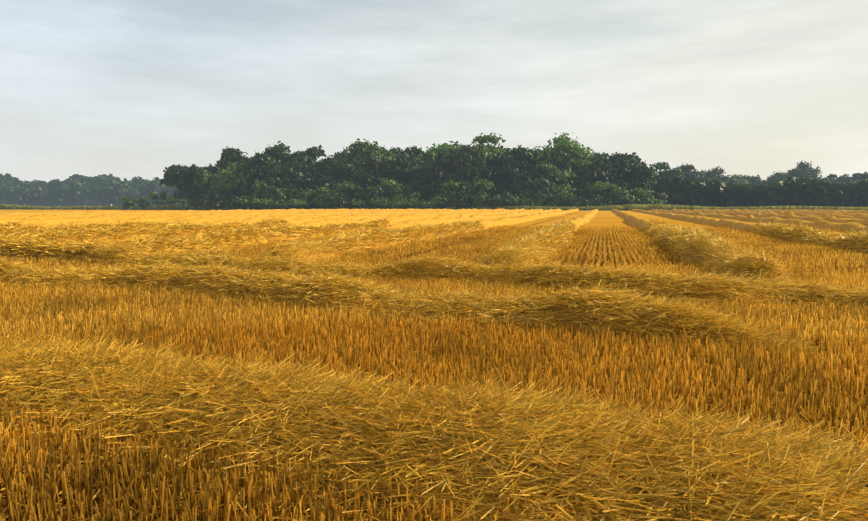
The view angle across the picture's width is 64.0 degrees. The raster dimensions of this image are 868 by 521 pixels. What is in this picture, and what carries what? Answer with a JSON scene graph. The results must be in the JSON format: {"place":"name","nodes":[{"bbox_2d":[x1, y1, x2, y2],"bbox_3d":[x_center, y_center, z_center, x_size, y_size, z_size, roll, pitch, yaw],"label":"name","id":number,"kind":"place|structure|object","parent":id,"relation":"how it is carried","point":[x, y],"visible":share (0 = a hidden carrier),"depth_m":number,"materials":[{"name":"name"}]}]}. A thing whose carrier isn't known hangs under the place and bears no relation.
{"place":"outdoors","nodes":[
{"label":"outdoors","id":0,"kind":"place"},
{"bbox_2d":[0,206,867,520],"bbox_3d":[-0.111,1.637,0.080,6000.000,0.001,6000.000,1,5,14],"label":"ground","id":1,"kind":"structure","parent":0,"point":[610,218],"depth_m":23.79,"materials":[{"name":"soil"}]},
{"bbox_2d":[1,182,30,204],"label":"tree","id":2,"kind":"object","parent":1,"relation":"on","point":[13,193],"visible":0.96,"depth_m":602.39,"materials":[{"name":"green plant"}]},
{"bbox_2d":[15,183,48,205],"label":"tree","id":3,"kind":"object","parent":1,"relation":"on","point":[34,192],"visible":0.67,"depth_m":612.86,"materials":[{"name":"green plant"}]},
{"bbox_2d":[41,179,65,206],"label":"tree","id":4,"kind":"object","parent":1,"relation":"on","point":[54,184],"visible":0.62,"depth_m":622.31,"materials":[{"name":"green plant"}]},
{"bbox_2d":[53,178,86,205],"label":"tree","id":5,"kind":"object","parent":1,"relation":"on","point":[73,194],"visible":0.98,"depth_m":617.62,"materials":[{"name":"green plant"}]},
{"bbox_2d":[0,218,173,235],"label":"straw swath","id":6,"kind":"object","parent":1,"relation":"on","point":[38,228],"visible":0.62,"depth_m":34.71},
{"bbox_2d":[0,173,176,206],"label":"distant tree line","id":7,"kind":"object","parent":1,"relation":"on","point":[81,179],"visible":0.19,"depth_m":698.79,"materials":[{"name":"green plant"}]},
{"bbox_2d":[86,179,119,205],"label":"tree","id":8,"kind":"object","parent":1,"relation":"on","point":[99,188],"visible":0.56,"depth_m":608.64,"materials":[{"name":"green plant"}]},
{"bbox_2d":[100,183,134,205],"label":"tree","id":9,"kind":"object","parent":1,"relation":"on","point":[109,194],"visible":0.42,"depth_m":600.49,"materials":[{"name":"green plant"}]},
{"bbox_2d":[103,181,141,204],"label":"tree","id":10,"kind":"object","parent":1,"relation":"on","point":[125,188],"visible":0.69,"depth_m":602.34,"materials":[{"name":"green plant"}]},
{"bbox_2d":[0,216,286,244],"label":"straw swath","id":11,"kind":"object","parent":1,"relation":"on","point":[165,232],"visible":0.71,"depth_m":29.63,"materials":[{"name":"plant"}]},
{"bbox_2d":[138,177,174,204],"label":"tree","id":12,"kind":"object","parent":1,"relation":"on","point":[155,187],"visible":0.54,"depth_m":608.58,"materials":[{"name":"green plant"}]},
{"bbox_2d":[159,164,194,201],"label":"tree","id":13,"kind":"object","parent":1,"relation":"on","point":[171,175],"visible":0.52,"depth_m":275.05,"materials":[{"name":"green plant"}]},
{"bbox_2d":[4,209,350,213],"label":"straw windrow","id":14,"kind":"object","parent":1,"relation":"on","point":[163,211],"visible":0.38,"depth_m":122.33,"materials":[{"name":"plant"}]},
{"bbox_2d":[0,208,377,215],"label":"straw windrow","id":15,"kind":"object","parent":1,"relation":"on","point":[164,212],"visible":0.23,"depth_m":125.24,"materials":[{"name":"plant"}]},
{"bbox_2d":[3,209,381,215],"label":"straw windrow","id":16,"kind":"object","parent":1,"relation":"on","point":[200,212],"visible":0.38,"depth_m":120.04,"materials":[{"name":"plant"}]},
{"bbox_2d":[177,165,209,209],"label":"tree","id":17,"kind":"object","parent":1,"relation":"on","point":[186,176],"visible":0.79,"depth_m":249.12,"materials":[{"name":"green plant"}]},
{"bbox_2d":[0,208,410,216],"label":"straw windrow","id":18,"kind":"object","parent":1,"relation":"on","point":[79,215],"visible":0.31,"depth_m":90.39,"materials":[{"name":"plant"}]},
{"bbox_2d":[0,208,427,219],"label":"straw windrow","id":19,"kind":"object","parent":1,"relation":"on","point":[171,214],"visible":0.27,"depth_m":93.42,"materials":[{"name":"plant"}]},
{"bbox_2d":[206,186,235,209],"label":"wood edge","id":20,"kind":"object","parent":1,"relation":"on","point":[213,193],"visible":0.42,"depth_m":243.80,"materials":[{"name":"green plant"}]},
{"bbox_2d":[215,146,247,169],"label":"tree","id":21,"kind":"object","parent":1,"relation":"on","point":[231,155],"visible":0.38,"depth_m":267.74,"materials":[{"name":"green plant"}]},
{"bbox_2d":[210,161,253,209],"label":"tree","id":22,"kind":"object","parent":1,"relation":"on","point":[222,175],"visible":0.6,"depth_m":248.39,"materials":[{"name":"green plant"}]},
{"bbox_2d":[0,209,469,223],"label":"straw windrow","id":23,"kind":"object","parent":1,"relation":"on","point":[54,220],"visible":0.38,"depth_m":62.78,"materials":[{"name":"plant"}]},
{"bbox_2d":[17,208,452,219],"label":"straw windrow","id":24,"kind":"object","parent":1,"relation":"on","point":[120,215],"visible":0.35,"depth_m":87.44,"materials":[{"name":"plant"}]},
{"bbox_2d":[223,194,250,208],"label":"bush","id":25,"kind":"object","parent":1,"relation":"on","point":[242,200],"visible":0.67,"depth_m":239.01,"materials":[{"name":"green plant"}]},
{"bbox_2d":[229,174,263,209],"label":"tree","id":26,"kind":"object","parent":1,"relation":"on","point":[249,179],"visible":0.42,"depth_m":245.17,"materials":[{"name":"green plant"}]},
{"bbox_2d":[111,217,392,253],"bbox_3d":[-6.303,-1.390,32.201,2.356,0.983,26.724,1,5,14],"label":"straw swath","id":27,"kind":"object","parent":1,"relation":"on","point":[201,242],"visible":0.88,"depth_m":26.39,"materials":[{"name":"plant"}]},
{"bbox_2d":[230,153,282,209],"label":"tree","id":28,"kind":"object","parent":1,"relation":"on","point":[257,162],"visible":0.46,"depth_m":248.93,"materials":[{"name":"green plant"}]},
{"bbox_2d":[13,208,505,227],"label":"straw windrow","id":29,"kind":"object","parent":1,"relation":"on","point":[200,219],"visible":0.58,"depth_m":70.22,"materials":[{"name":"plant"}]},
{"bbox_2d":[40,208,479,224],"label":"straw windrow","id":30,"kind":"object","parent":1,"relation":"on","point":[153,219],"visible":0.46,"depth_m":68.17,"materials":[{"name":"plant"}]},
{"bbox_2d":[251,195,273,208],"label":"bush","id":31,"kind":"object","parent":1,"relation":"on","point":[260,204],"visible":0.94,"depth_m":239.11,"materials":[{"name":"green plant"}]},
{"bbox_2d":[1,209,524,235],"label":"straw windrow","id":32,"kind":"object","parent":1,"relation":"on","point":[331,217],"visible":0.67,"depth_m":64.99,"materials":[{"name":"plant"}]},
{"bbox_2d":[250,179,278,200],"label":"tree","id":33,"kind":"object","parent":1,"relation":"on","point":[258,185],"visible":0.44,"depth_m":241.29,"materials":[{"name":"green plant"}]},
{"bbox_2d":[0,209,542,244],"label":"straw windrow","id":34,"kind":"object","parent":1,"relation":"on","point":[390,219],"visible":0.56,"depth_m":51.52,"materials":[{"name":"plant"}]},
{"bbox_2d":[252,141,290,162],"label":"tree","id":35,"kind":"object","parent":1,"relation":"on","point":[276,151],"visible":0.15,"depth_m":271.97,"materials":[{"name":"green plant"}]},
{"bbox_2d":[246,167,298,207],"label":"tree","id":36,"kind":"object","parent":1,"relation":"on","point":[273,181],"visible":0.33,"depth_m":243.69,"materials":[{"name":"green plant"}]},
{"bbox_2d":[254,183,298,208],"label":"tree","id":37,"kind":"object","parent":1,"relation":"on","point":[291,185],"visible":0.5,"depth_m":243.75,"materials":[{"name":"green plant"}]},
{"bbox_2d":[258,162,299,208],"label":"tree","id":38,"kind":"object","parent":1,"relation":"on","point":[270,170],"visible":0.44,"depth_m":244.81,"materials":[{"name":"green plant"}]},
{"bbox_2d":[270,157,323,186],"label":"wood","id":39,"kind":"object","parent":1,"relation":"on","point":[303,169],"visible":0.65,"depth_m":247.89,"materials":[{"name":"green plant"}]},
{"bbox_2d":[285,145,328,172],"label":"tree","id":40,"kind":"object","parent":1,"relation":"on","point":[310,156],"visible":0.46,"depth_m":270.86,"materials":[{"name":"green plant"}]},
{"bbox_2d":[302,165,337,187],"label":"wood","id":41,"kind":"object","parent":1,"relation":"on","point":[318,176],"visible":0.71,"depth_m":249.24,"materials":[{"name":"green plant"}]},
{"bbox_2d":[315,150,345,172],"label":"tree","id":42,"kind":"object","parent":1,"relation":"on","point":[323,163],"visible":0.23,"depth_m":263.00,"materials":[{"name":"green plant"}]},
{"bbox_2d":[315,186,346,208],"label":"tree","id":43,"kind":"object","parent":1,"relation":"on","point":[329,194],"visible":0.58,"depth_m":240.61,"materials":[{"name":"green plant"}]},
{"bbox_2d":[319,174,359,205],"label":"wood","id":44,"kind":"object","parent":1,"relation":"on","point":[325,184],"visible":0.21,"depth_m":250.26,"materials":[{"name":"green plant"}]},
{"bbox_2d":[331,180,356,208],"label":"tree","id":45,"kind":"object","parent":1,"relation":"on","point":[340,187],"visible":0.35,"depth_m":241.61,"materials":[{"name":"green plant"}]},
{"bbox_2d":[325,153,371,179],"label":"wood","id":46,"kind":"object","parent":1,"relation":"on","point":[353,168],"visible":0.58,"depth_m":252.34,"materials":[{"name":"green plant"}]},
{"bbox_2d":[137,209,560,254],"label":"straw windrow","id":47,"kind":"object","parent":1,"relation":"on","point":[432,221],"visible":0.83,"depth_m":46.30,"materials":[{"name":"plant"}]},
{"bbox_2d":[347,182,376,208],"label":"tree","id":48,"kind":"object","parent":1,"relation":"on","point":[364,193],"visible":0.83,"depth_m":240.91,"materials":[{"name":"green plant"}]},
{"bbox_2d":[336,138,395,178],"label":"tree","id":49,"kind":"object","parent":1,"relation":"on","point":[359,148],"visible":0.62,"depth_m":254.81,"materials":[{"name":"green plant"}]},
{"bbox_2d":[0,270,738,349],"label":"straw windrow","id":50,"kind":"object","parent":1,"relation":"on","point":[570,318],"visible":0.08,"depth_m":9.45,"materials":[{"name":"plant"}]},
{"bbox_2d":[351,195,389,208],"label":"bush","id":51,"kind":"object","parent":1,"relation":"on","point":[359,202],"visible":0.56,"depth_m":239.81,"materials":[{"name":"green plant"}]},
{"bbox_2d":[258,219,485,261],"bbox_3d":[-0.831,-1.306,31.358,2.434,0.949,28.876,1,5,14],"label":"straw swath","id":52,"kind":"object","parent":1,"relation":"on","point":[399,235],"visible":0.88,"depth_m":23.96,"materials":[{"name":"plant"}]},
{"bbox_2d":[358,154,389,183],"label":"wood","id":53,"kind":"object","parent":1,"relation":"on","point":[375,162],"visible":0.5,"depth_m":247.47,"materials":[{"name":"green plant"}]},
{"bbox_2d":[368,178,399,208],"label":"tree","id":54,"kind":"object","parent":1,"relation":"on","point":[383,187],"visible":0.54,"depth_m":242.30,"materials":[{"name":"green plant"}]},
{"bbox_2d":[376,178,411,208],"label":"tree","id":55,"kind":"object","parent":1,"relation":"on","point":[401,188],"visible":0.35,"depth_m":242.93,"materials":[{"name":"green plant"}]},
{"bbox_2d":[378,153,425,185],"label":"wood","id":56,"kind":"object","parent":1,"relation":"on","point":[397,168],"visible":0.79,"depth_m":247.68,"materials":[{"name":"green plant"}]},
{"bbox_2d":[385,195,418,208],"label":"bush","id":57,"kind":"object","parent":1,"relation":"on","point":[399,203],"visible":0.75,"depth_m":236.76,"materials":[{"name":"green plant"}]},
{"bbox_2d":[393,188,425,199],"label":"bush","id":58,"kind":"object","parent":1,"relation":"on","point":[415,193],"visible":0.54,"depth_m":239.33,"materials":[{"name":"green plant"}]},
{"bbox_2d":[389,144,430,177],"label":"tree","id":59,"kind":"object","parent":1,"relation":"on","point":[414,151],"visible":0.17,"depth_m":267.60,"materials":[{"name":"green plant"}]},
{"bbox_2d":[0,251,820,356],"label":"straw swath","id":60,"kind":"object","parent":1,"relation":"on","point":[665,310],"visible":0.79,"depth_m":9.81,"materials":[{"name":"plant"}]},
{"bbox_2d":[264,209,578,260],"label":"straw windrow","id":61,"kind":"object","parent":1,"relation":"on","point":[508,220],"visible":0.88,"depth_m":46.64,"materials":[{"name":"plant"}]},
{"bbox_2d":[0,378,861,520],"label":"straw windrow","id":62,"kind":"object","parent":1,"relation":"on","point":[379,484],"visible":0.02,"depth_m":3.82,"materials":[{"name":"plant"}]},
{"bbox_2d":[0,322,867,520],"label":"straw swath","id":63,"kind":"object","parent":1,"relation":"on","point":[775,472],"visible":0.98,"depth_m":4.13,"materials":[{"name":"plant"}]},
{"bbox_2d":[0,285,867,520],"bbox_3d":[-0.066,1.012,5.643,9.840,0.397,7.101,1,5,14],"label":"stubble","id":64,"kind":"object","parent":1,"relation":"on","point":[832,371],"visible":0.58,"depth_m":5.86,"materials":[{"name":"plant"}]},
{"bbox_2d":[0,255,867,350],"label":"stubble","id":65,"kind":"object","parent":1,"relation":"on","point":[838,320],"visible":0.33,"depth_m":10.11,"materials":[{"name":"plant"}]},
{"bbox_2d":[0,233,867,316],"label":"straw swath","id":66,"kind":"object","parent":1,"relation":"on","point":[138,255],"visible":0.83,"depth_m":13.53,"materials":[{"name":"plant"}]},
{"bbox_2d":[0,204,867,210],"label":"verge grass","id":67,"kind":"structure","parent":1,"relation":"on","point":[630,207],"depth_m":235.23,"materials":[{"name":"plant"}]},
{"bbox_2d":[4,224,867,277],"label":"stubble","id":68,"kind":"object","parent":1,"relation":"on","point":[843,257],"visible":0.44,"depth_m":23.59,"materials":[{"name":"plant"}]},
{"bbox_2d":[417,141,460,163],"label":"tree","id":69,"kind":"object","parent":1,"relation":"on","point":[432,155],"visible":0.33,"depth_m":269.69,"materials":[{"name":"green plant"}]},
{"bbox_2d":[422,148,478,178],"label":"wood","id":70,"kind":"object","parent":1,"relation":"on","point":[443,154],"visible":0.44,"depth_m":246.03,"materials":[{"name":"green plant"}]},
{"bbox_2d":[444,196,472,208],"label":"bush","id":71,"kind":"object","parent":1,"relation":"on","point":[458,201],"visible":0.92,"depth_m":237.45,"materials":[{"name":"green plant"}]},
{"bbox_2d":[440,171,483,195],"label":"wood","id":72,"kind":"object","parent":1,"relation":"on","point":[462,184],"visible":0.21,"depth_m":243.05,"materials":[{"name":"green plant"}]},
{"bbox_2d":[435,176,489,199],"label":"tree","id":73,"kind":"object","parent":1,"relation":"on","point":[451,183],"visible":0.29,"depth_m":241.03,"materials":[{"name":"green plant"}]},
{"bbox_2d":[437,142,505,179],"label":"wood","id":74,"kind":"object","parent":1,"relation":"on","point":[477,163],"visible":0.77,"depth_m":245.97,"materials":[{"name":"green plant"}]},
{"bbox_2d":[458,178,495,206],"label":"tree","id":75,"kind":"object","parent":1,"relation":"on","point":[483,188],"visible":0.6,"depth_m":237.34,"materials":[{"name":"green plant"}]},
{"bbox_2d":[456,132,505,160],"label":"tree","id":76,"kind":"object","parent":1,"relation":"on","point":[488,139],"visible":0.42,"depth_m":263.23,"materials":[{"name":"green plant"}]},
{"bbox_2d":[479,151,526,182],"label":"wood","id":77,"kind":"object","parent":1,"relation":"on","point":[509,169],"visible":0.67,"depth_m":246.93,"materials":[{"name":"green plant"}]},
{"bbox_2d":[503,145,536,166],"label":"tree","id":78,"kind":"object","parent":1,"relation":"on","point":[515,153],"visible":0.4,"depth_m":256.33,"materials":[{"name":"green plant"}]},
{"bbox_2d":[505,193,534,205],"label":"wood hedge","id":79,"kind":"object","parent":1,"relation":"on","point":[526,200],"visible":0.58,"depth_m":237.21,"materials":[{"name":"green plant"}]},
{"bbox_2d":[502,149,543,205],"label":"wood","id":80,"kind":"object","parent":1,"relation":"on","point":[529,165],"visible":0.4,"depth_m":250.01,"materials":[{"name":"green plant"}]},
{"bbox_2d":[478,218,579,265],"bbox_3d":[4.998,-1.166,29.777,2.361,0.918,30.170,1,5,14],"label":"straw swath","id":81,"kind":"object","parent":1,"relation":"on","point":[535,243],"visible":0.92,"depth_m":19.19,"materials":[{"name":"plant"}]},
{"bbox_2d":[511,165,554,205],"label":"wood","id":82,"kind":"object","parent":1,"relation":"on","point":[546,183],"visible":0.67,"depth_m":241.06,"materials":[{"name":"green plant"}]},
{"bbox_2d":[204,159,867,206],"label":"distant tree line","id":83,"kind":"object","parent":1,"relation":"on","point":[789,191],"visible":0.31,"depth_m":263.38,"materials":[{"name":"green plant"}]},
{"bbox_2d":[487,209,598,265],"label":"stubble","id":84,"kind":"object","parent":1,"relation":"on","point":[585,218],"visible":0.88,"depth_m":61.25,"materials":[{"name":"plant"}]},
{"bbox_2d":[527,179,570,202],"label":"tree","id":85,"kind":"object","parent":1,"relation":"on","point":[560,188],"visible":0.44,"depth_m":239.20,"materials":[{"name":"green plant"}]},
{"bbox_2d":[535,160,580,182],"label":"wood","id":86,"kind":"object","parent":1,"relation":"on","point":[559,175],"visible":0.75,"depth_m":244.38,"materials":[{"name":"green plant"}]},
{"bbox_2d":[526,132,597,182],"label":"tree","id":87,"kind":"object","parent":1,"relation":"on","point":[566,152],"visible":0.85,"depth_m":252.92,"materials":[{"name":"green plant"}]},
{"bbox_2d":[573,162,622,181],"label":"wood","id":88,"kind":"object","parent":1,"relation":"on","point":[591,168],"visible":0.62,"depth_m":246.91,"materials":[{"name":"green plant"}]},
{"bbox_2d":[581,180,616,199],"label":"tree","id":89,"kind":"object","parent":1,"relation":"on","point":[601,186],"visible":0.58,"depth_m":241.89,"materials":[{"name":"green plant"}]},
{"bbox_2d":[590,155,636,183],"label":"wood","id":90,"kind":"object","parent":1,"relation":"on","point":[626,169],"visible":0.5,"depth_m":249.06,"materials":[{"name":"green plant"}]},
{"bbox_2d":[593,152,640,182],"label":"tree","id":91,"kind":"object","parent":1,"relation":"on","point":[613,157],"visible":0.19,"depth_m":257.71,"materials":[{"name":"green plant"}]},
{"bbox_2d":[606,185,634,203],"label":"bush","id":92,"kind":"object","parent":1,"relation":"on","point":[615,191],"visible":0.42,"depth_m":238.05,"materials":[{"name":"green plant"}]},
{"bbox_2d":[618,177,648,198],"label":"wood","id":93,"kind":"object","parent":1,"relation":"on","point":[630,188],"visible":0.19,"depth_m":246.74,"materials":[{"name":"green plant"}]},
{"bbox_2d":[614,159,657,186],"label":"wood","id":94,"kind":"object","parent":1,"relation":"on","point":[642,170],"visible":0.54,"depth_m":247.50,"materials":[{"name":"green plant"}]},
{"bbox_2d":[633,188,656,202],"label":"bush","id":95,"kind":"object","parent":1,"relation":"on","point":[643,193],"visible":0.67,"depth_m":240.71,"materials":[{"name":"green plant"}]},
{"bbox_2d":[628,181,667,203],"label":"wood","id":96,"kind":"object","parent":1,"relation":"on","point":[658,196],"visible":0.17,"depth_m":250.12,"materials":[{"name":"green plant"}]},
{"bbox_2d":[651,162,685,177],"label":"tree","id":97,"kind":"object","parent":1,"relation":"on","point":[659,166],"visible":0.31,"depth_m":310.53,"materials":[{"name":"green plant"}]},
{"bbox_2d":[676,163,707,180],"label":"tree","id":98,"kind":"object","parent":1,"relation":"on","point":[694,173],"visible":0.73,"depth_m":400.09,"materials":[{"name":"green plant"}]},
{"bbox_2d":[611,209,786,281],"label":"straw swath","id":99,"kind":"object","parent":1,"relation":"on","point":[634,220],"visible":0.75,"depth_m":26.37,"materials":[{"name":"plant"}]},
{"bbox_2d":[700,166,734,182],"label":"tree","id":100,"kind":"object","parent":1,"relation":"on","point":[712,173],"visible":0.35,"depth_m":438.78,"materials":[{"name":"green plant"}]},
{"bbox_2d":[641,218,798,282],"bbox_3d":[9.997,-1.077,28.103,2.244,1.007,30.872,1,5,14],"label":"straw swath","id":101,"kind":"object","parent":1,"relation":"on","point":[723,254],"visible":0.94,"depth_m":17.36,"materials":[{"name":"plant"}]},
{"bbox_2d":[631,209,867,253],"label":"straw windrow","id":102,"kind":"object","parent":1,"relation":"on","point":[727,223],"visible":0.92,"depth_m":55.01,"materials":[{"name":"plant"}]},
{"bbox_2d":[651,209,867,232],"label":"straw windrow","id":103,"kind":"object","parent":1,"relation":"on","point":[849,226],"visible":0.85,"depth_m":57.93,"materials":[{"name":"plant"}]},
{"bbox_2d":[671,209,867,225],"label":"straw swath","id":104,"kind":"object","parent":1,"relation":"on","point":[834,219],"visible":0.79,"depth_m":78.52,"materials":[{"name":"plant"}]},
{"bbox_2d":[766,171,791,183],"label":"tree","id":105,"kind":"object","parent":1,"relation":"on","point":[776,177],"visible":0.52,"depth_m":442.14,"materials":[{"name":"green plant"}]},
{"bbox_2d":[694,209,867,219],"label":"straw windrow","id":106,"kind":"object","parent":1,"relation":"on","point":[826,215],"visible":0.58,"depth_m":97.67,"materials":[{"name":"plant"}]},
{"bbox_2d":[713,209,867,216],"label":"straw windrow","id":107,"kind":"object","parent":1,"relation":"on","point":[828,213],"visible":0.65,"depth_m":112.70,"materials":[{"name":"plant"}]},
{"bbox_2d":[786,160,821,178],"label":"tree","id":108,"kind":"object","parent":1,"relation":"on","point":[806,170],"visible":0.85,"depth_m":461.21,"materials":[{"name":"green plant"}]},
{"bbox_2d":[748,220,867,253],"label":"straw swath","id":109,"kind":"object","parent":1,"relation":"on","point":[819,236],"visible":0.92,"depth_m":29.01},
{"bbox_2d":[0,0,867,205],"label":"sky","id":110,"kind":"structure","parent":0,"point":[128,89],"materials":[{"name":"white"}]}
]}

